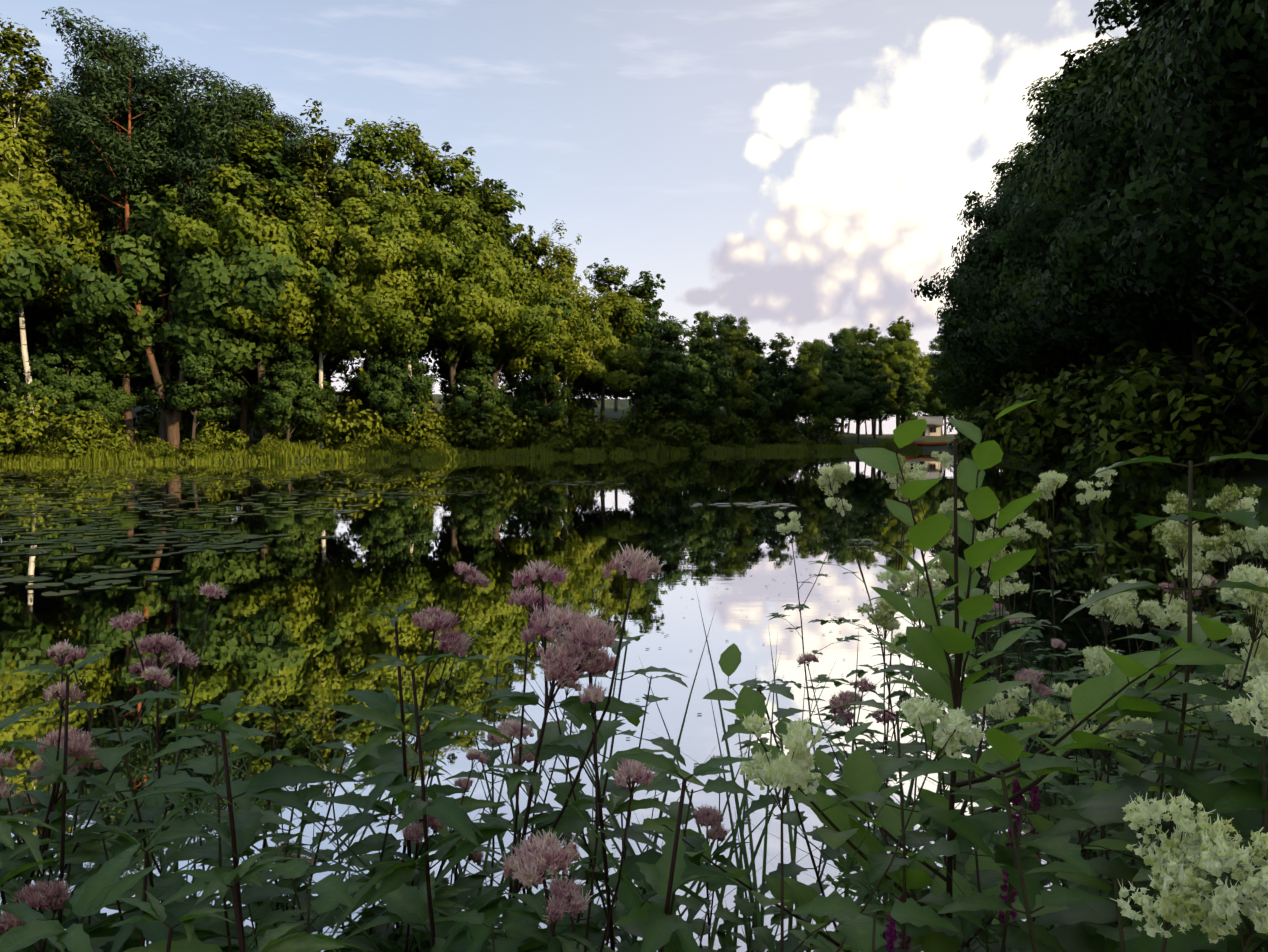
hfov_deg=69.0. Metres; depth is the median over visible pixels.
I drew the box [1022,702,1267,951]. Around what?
nettle
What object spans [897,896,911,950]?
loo
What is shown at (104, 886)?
leafy plant
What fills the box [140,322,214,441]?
alder tree
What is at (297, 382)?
alder tree
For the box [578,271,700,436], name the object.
alder tree
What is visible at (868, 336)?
oak tree
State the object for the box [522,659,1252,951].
grass
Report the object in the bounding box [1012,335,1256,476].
bush
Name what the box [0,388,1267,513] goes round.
ground
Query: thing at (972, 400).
tree
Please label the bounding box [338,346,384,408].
alder tree
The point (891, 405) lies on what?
oak tree
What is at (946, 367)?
tree
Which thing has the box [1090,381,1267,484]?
bush
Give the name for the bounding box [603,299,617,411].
oak tree
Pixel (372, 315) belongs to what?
oak tree
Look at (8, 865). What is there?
plant
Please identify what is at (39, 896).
flowering plant
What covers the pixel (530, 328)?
oak tree
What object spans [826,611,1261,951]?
grass
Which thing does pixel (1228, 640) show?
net
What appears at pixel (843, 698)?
flowering plant
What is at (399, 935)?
grass
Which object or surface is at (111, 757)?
plant
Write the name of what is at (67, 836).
grass
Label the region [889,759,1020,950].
net
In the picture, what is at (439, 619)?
flowering plant
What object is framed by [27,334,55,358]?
tree
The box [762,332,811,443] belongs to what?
alder tree
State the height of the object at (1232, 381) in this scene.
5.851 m
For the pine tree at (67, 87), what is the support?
on the ground at (1259, 477)
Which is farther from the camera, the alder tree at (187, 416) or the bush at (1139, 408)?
the alder tree at (187, 416)
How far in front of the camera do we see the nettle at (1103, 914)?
1.40 m
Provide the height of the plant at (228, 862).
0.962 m
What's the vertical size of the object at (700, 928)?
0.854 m
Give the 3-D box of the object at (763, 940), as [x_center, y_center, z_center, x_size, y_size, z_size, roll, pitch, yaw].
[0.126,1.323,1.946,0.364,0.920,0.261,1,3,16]
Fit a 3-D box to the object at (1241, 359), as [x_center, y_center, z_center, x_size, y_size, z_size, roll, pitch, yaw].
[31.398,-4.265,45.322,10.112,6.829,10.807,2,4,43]
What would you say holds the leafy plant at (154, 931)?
on the ground at (1259, 477)
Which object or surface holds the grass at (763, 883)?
on the ground at (1259, 477)
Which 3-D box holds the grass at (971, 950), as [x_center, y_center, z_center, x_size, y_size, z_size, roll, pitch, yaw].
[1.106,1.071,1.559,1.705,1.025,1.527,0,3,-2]
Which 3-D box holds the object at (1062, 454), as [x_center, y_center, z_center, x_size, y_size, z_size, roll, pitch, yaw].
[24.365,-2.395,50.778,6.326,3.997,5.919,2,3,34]
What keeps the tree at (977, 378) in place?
on the ground at (1259, 477)
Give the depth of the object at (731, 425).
100.77 m
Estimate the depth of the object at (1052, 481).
4.34 m
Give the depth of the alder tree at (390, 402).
73.54 m
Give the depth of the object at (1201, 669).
3.98 m
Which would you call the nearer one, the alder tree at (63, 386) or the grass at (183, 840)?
the grass at (183, 840)
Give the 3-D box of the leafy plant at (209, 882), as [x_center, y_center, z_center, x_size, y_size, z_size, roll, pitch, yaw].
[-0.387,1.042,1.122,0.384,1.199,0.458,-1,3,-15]
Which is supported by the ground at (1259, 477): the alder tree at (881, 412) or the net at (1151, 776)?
the alder tree at (881, 412)
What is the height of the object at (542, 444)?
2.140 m
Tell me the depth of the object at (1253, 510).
4.87 m
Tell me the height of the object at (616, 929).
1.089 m
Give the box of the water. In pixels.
[0,451,1267,951]
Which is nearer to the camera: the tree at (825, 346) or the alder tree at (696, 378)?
the alder tree at (696, 378)
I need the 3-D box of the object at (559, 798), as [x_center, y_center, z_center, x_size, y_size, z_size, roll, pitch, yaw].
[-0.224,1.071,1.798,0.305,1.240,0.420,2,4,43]
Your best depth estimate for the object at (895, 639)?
3.23 m
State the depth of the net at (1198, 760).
1.58 m
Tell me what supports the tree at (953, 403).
on the ground at (1259, 477)
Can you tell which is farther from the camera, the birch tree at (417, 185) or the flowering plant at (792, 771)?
the birch tree at (417, 185)
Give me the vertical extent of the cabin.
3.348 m
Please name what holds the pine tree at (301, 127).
on the ground at (1259, 477)
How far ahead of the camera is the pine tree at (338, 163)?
82.81 m
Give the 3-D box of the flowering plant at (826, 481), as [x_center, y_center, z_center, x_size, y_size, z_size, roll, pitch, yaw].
[1.185,0.950,4.373,0.769,2.042,0.837,2,3,38]
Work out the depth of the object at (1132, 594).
3.69 m
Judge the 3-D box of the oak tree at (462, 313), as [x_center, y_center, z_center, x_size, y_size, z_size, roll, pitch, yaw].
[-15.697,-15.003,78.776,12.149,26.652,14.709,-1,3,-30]
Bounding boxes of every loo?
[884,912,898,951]
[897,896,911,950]
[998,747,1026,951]
[1028,785,1055,926]
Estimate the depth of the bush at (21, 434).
62.40 m
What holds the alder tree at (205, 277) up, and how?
on the ground at (1259, 477)
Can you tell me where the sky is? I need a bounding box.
[0,0,1147,433]
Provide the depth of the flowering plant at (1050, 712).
1.81 m
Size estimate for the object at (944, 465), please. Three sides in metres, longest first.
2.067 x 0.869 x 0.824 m
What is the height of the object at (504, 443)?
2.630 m
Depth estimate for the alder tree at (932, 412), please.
144.20 m
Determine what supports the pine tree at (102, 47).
on the ground at (1259, 477)
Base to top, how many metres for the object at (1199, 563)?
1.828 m
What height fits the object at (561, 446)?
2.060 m
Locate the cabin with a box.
[900,414,943,436]
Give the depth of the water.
11.33 m
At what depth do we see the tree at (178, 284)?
74.37 m
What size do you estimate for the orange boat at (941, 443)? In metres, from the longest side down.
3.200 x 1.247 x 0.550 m
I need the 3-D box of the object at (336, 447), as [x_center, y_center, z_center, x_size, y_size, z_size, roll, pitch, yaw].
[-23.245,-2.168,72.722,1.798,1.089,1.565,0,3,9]
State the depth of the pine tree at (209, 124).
65.63 m
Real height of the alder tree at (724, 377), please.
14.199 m
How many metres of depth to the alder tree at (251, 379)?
75.79 m
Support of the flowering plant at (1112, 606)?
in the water
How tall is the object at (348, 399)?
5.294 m
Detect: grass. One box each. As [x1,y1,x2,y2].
[0,617,406,951]
[0,659,810,951]
[1,760,281,924]
[6,673,865,951]
[27,584,817,951]
[43,726,414,951]
[58,591,1140,951]
[102,741,630,941]
[137,850,623,951]
[156,628,989,951]
[176,725,599,933]
[212,647,1154,951]
[317,733,911,951]
[452,633,1081,951]
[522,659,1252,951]
[648,678,1220,951]
[721,747,1227,951]
[746,765,1155,951]
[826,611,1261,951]
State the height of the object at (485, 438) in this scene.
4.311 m
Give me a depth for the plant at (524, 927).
1.24 m
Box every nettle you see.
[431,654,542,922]
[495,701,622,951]
[531,634,685,937]
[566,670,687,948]
[1025,451,1267,928]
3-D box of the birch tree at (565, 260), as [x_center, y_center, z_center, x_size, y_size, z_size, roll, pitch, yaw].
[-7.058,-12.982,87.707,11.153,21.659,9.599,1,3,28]
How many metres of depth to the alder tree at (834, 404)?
110.82 m
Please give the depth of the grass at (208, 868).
1.88 m
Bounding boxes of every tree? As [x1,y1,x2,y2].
[0,17,116,428]
[0,66,84,386]
[0,102,116,301]
[0,118,81,381]
[0,340,49,448]
[7,6,199,447]
[7,305,113,425]
[22,72,132,247]
[24,198,166,375]
[25,46,268,450]
[25,84,110,335]
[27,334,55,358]
[46,129,298,442]
[55,125,138,420]
[62,349,142,429]
[76,338,136,406]
[115,316,167,417]
[128,246,234,432]
[137,309,253,452]
[137,316,228,444]
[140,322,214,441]
[157,109,333,441]
[160,64,318,447]
[169,130,370,443]
[169,143,352,418]
[230,363,271,419]
[248,365,327,403]
[250,98,388,448]
[250,337,338,443]
[255,111,307,146]
[270,119,309,141]
[282,126,371,400]
[285,118,454,426]
[326,155,346,202]
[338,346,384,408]
[342,346,432,400]
[357,334,431,436]
[375,116,474,449]
[379,337,435,416]
[380,142,525,441]
[421,178,591,398]
[435,180,563,402]
[437,363,473,407]
[442,346,517,448]
[486,225,590,410]
[498,373,522,401]
[516,352,573,430]
[516,384,573,421]
[532,219,611,428]
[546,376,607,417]
[571,258,648,447]
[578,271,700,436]
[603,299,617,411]
[628,315,721,440]
[674,317,737,426]
[687,310,718,368]
[697,314,782,410]
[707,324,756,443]
[730,333,792,440]
[742,325,760,356]
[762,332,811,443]
[784,341,831,437]
[798,339,851,435]
[807,343,876,431]
[821,328,877,433]
[841,326,861,433]
[843,343,894,442]
[848,324,885,435]
[852,410,884,434]
[856,347,904,438]
[874,316,934,422]
[875,320,928,425]
[875,336,900,435]
[884,361,926,421]
[911,37,1180,382]
[915,335,964,435]
[920,369,953,416]
[928,292,1068,409]
[930,140,1094,396]
[932,248,1057,404]
[940,354,946,435]
[940,390,972,411]
[950,74,1129,380]
[982,0,1191,376]
[997,0,1267,465]
[1039,15,1267,359]
[1051,2,1267,296]
[1152,0,1267,196]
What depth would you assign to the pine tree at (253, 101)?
70.19 m
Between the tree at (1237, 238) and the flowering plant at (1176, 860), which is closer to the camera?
the flowering plant at (1176, 860)
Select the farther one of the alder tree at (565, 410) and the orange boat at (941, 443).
the orange boat at (941, 443)
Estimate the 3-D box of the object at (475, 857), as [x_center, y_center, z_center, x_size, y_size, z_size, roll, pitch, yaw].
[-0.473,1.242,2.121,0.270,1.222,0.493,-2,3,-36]
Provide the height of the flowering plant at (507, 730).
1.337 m
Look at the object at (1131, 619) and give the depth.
3.12 m
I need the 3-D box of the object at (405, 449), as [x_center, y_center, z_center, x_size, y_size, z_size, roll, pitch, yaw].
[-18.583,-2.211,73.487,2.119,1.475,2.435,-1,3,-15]
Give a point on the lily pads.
(252, 545)
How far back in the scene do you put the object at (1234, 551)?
4.32 m
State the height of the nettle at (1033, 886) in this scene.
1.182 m
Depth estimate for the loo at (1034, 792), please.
2.01 m
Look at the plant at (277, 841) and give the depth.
2.13 m
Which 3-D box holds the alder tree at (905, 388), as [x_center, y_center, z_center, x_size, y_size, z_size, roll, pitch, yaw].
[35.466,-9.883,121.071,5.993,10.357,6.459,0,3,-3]
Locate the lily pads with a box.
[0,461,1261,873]
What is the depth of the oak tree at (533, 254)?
83.89 m
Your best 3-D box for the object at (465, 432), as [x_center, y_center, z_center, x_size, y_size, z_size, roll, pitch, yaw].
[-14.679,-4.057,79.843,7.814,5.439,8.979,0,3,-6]
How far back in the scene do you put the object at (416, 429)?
76.43 m
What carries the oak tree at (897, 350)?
on the ground at (1259, 477)
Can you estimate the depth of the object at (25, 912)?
0.98 m
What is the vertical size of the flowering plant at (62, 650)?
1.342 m
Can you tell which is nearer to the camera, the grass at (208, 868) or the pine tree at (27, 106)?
the grass at (208, 868)
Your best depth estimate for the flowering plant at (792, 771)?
1.16 m
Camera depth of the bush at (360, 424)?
72.63 m
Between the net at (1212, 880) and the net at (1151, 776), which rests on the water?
the net at (1151, 776)
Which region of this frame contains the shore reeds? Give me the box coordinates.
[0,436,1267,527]
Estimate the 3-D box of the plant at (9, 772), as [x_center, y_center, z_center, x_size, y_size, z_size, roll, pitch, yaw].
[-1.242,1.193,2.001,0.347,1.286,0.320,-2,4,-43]
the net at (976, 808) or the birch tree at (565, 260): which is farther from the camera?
the birch tree at (565, 260)
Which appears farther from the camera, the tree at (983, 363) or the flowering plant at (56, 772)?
the tree at (983, 363)
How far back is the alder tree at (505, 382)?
95.34 m
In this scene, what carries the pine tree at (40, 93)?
on the ground at (1259, 477)
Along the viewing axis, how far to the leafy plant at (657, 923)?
1.06 m
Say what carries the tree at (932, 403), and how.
on the ground at (1259, 477)
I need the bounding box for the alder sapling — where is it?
[642,399,1264,951]
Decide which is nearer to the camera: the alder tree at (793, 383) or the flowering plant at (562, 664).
the flowering plant at (562, 664)
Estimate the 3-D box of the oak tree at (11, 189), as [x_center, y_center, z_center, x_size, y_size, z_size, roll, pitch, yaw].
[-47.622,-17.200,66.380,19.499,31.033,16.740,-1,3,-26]
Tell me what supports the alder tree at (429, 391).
on the ground at (1259, 477)
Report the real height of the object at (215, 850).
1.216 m
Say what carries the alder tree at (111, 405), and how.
on the ground at (1259, 477)
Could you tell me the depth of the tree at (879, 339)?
165.44 m
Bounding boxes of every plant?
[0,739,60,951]
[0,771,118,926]
[0,877,71,951]
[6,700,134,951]
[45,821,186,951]
[53,581,229,927]
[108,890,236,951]
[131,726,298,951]
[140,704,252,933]
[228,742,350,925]
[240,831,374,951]
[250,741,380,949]
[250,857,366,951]
[310,561,490,951]
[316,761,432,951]
[408,543,665,951]
[679,753,755,951]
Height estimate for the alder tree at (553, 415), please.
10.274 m
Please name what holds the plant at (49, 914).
on the ground at (1259, 477)
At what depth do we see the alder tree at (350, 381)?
81.63 m
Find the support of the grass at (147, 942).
on the ground at (1259, 477)
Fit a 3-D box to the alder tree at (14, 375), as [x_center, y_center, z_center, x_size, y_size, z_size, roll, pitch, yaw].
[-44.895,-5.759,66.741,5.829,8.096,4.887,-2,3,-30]
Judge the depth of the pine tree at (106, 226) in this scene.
85.83 m
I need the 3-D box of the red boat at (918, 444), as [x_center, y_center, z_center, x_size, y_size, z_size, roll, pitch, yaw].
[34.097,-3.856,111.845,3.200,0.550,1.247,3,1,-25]
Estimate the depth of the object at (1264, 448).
44.19 m
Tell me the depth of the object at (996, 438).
72.02 m
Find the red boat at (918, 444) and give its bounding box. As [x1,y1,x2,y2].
[909,442,923,445]
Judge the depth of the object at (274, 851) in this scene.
1.51 m
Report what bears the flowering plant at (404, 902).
on the ground at (1259, 477)
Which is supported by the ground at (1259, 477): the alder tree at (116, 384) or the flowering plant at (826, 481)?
the alder tree at (116, 384)
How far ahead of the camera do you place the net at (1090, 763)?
2.20 m
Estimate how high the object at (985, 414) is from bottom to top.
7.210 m
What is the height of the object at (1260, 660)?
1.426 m
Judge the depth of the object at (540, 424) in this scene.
82.67 m
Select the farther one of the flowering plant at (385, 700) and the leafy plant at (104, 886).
the flowering plant at (385, 700)
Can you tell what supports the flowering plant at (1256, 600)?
on the ground at (1259, 477)
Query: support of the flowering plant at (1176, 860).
on the ground at (1259, 477)
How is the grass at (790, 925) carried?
on the ground at (1259, 477)
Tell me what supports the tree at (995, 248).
on the ground at (1259, 477)
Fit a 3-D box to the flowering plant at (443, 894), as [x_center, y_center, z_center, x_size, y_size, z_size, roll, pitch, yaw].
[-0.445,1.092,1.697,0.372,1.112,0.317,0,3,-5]
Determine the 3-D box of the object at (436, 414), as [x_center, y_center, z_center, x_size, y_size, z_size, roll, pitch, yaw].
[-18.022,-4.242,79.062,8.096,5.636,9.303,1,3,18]
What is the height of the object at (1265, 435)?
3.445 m
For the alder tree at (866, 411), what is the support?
on the ground at (1259, 477)
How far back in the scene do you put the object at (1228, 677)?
2.43 m
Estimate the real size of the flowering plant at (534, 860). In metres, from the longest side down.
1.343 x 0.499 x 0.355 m
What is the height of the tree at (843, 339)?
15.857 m
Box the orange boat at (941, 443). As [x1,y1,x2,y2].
[920,441,946,445]
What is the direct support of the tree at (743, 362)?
on the ground at (1259, 477)
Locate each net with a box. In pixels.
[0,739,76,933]
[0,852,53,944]
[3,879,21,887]
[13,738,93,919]
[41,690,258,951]
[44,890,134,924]
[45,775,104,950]
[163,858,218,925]
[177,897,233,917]
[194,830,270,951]
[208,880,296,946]
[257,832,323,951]
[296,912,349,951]
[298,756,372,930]
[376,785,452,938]
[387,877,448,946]
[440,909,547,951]
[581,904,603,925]
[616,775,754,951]
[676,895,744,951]
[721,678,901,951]
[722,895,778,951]
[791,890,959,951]
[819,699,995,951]
[858,593,1022,951]
[876,626,1019,946]
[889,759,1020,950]
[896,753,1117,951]
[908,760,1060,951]
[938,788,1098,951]
[968,806,1004,939]
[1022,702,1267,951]
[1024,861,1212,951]
[1041,692,1140,865]
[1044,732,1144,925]
[1048,711,1237,926]
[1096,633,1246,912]
[1109,721,1254,896]
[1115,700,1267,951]
[1119,709,1264,944]
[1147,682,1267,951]
[1164,756,1267,885]
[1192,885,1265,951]
[1204,876,1223,895]
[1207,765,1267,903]
[1212,638,1267,846]
[1220,856,1262,951]
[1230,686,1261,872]
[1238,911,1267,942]
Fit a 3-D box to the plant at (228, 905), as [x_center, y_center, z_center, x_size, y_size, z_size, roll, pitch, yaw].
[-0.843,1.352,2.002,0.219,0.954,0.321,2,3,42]
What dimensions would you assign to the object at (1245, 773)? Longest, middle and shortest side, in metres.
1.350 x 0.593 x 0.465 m
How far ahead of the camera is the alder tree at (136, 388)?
76.26 m
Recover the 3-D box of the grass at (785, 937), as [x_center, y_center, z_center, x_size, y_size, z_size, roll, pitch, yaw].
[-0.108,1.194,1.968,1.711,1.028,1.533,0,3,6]
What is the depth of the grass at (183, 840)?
1.89 m
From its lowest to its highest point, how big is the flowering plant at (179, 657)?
1.474 m
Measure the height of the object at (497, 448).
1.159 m
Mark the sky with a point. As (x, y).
(794, 168)
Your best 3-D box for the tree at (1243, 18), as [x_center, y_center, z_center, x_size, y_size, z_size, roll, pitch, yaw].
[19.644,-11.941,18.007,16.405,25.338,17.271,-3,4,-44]
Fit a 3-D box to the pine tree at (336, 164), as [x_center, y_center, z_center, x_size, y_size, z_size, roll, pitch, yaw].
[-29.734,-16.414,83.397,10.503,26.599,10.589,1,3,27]
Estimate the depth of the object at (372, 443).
72.70 m
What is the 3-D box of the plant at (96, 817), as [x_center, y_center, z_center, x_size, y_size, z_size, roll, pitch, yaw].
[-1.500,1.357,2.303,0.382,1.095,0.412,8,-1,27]
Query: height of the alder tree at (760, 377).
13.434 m
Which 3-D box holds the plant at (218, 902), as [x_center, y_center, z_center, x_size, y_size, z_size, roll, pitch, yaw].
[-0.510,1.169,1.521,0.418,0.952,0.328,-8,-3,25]
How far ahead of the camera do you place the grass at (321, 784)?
2.08 m
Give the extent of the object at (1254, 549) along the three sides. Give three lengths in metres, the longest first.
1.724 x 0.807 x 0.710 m
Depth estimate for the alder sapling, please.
1.51 m
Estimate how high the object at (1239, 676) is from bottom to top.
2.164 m
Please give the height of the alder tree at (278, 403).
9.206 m
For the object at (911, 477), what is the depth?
3.97 m
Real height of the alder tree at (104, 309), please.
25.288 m

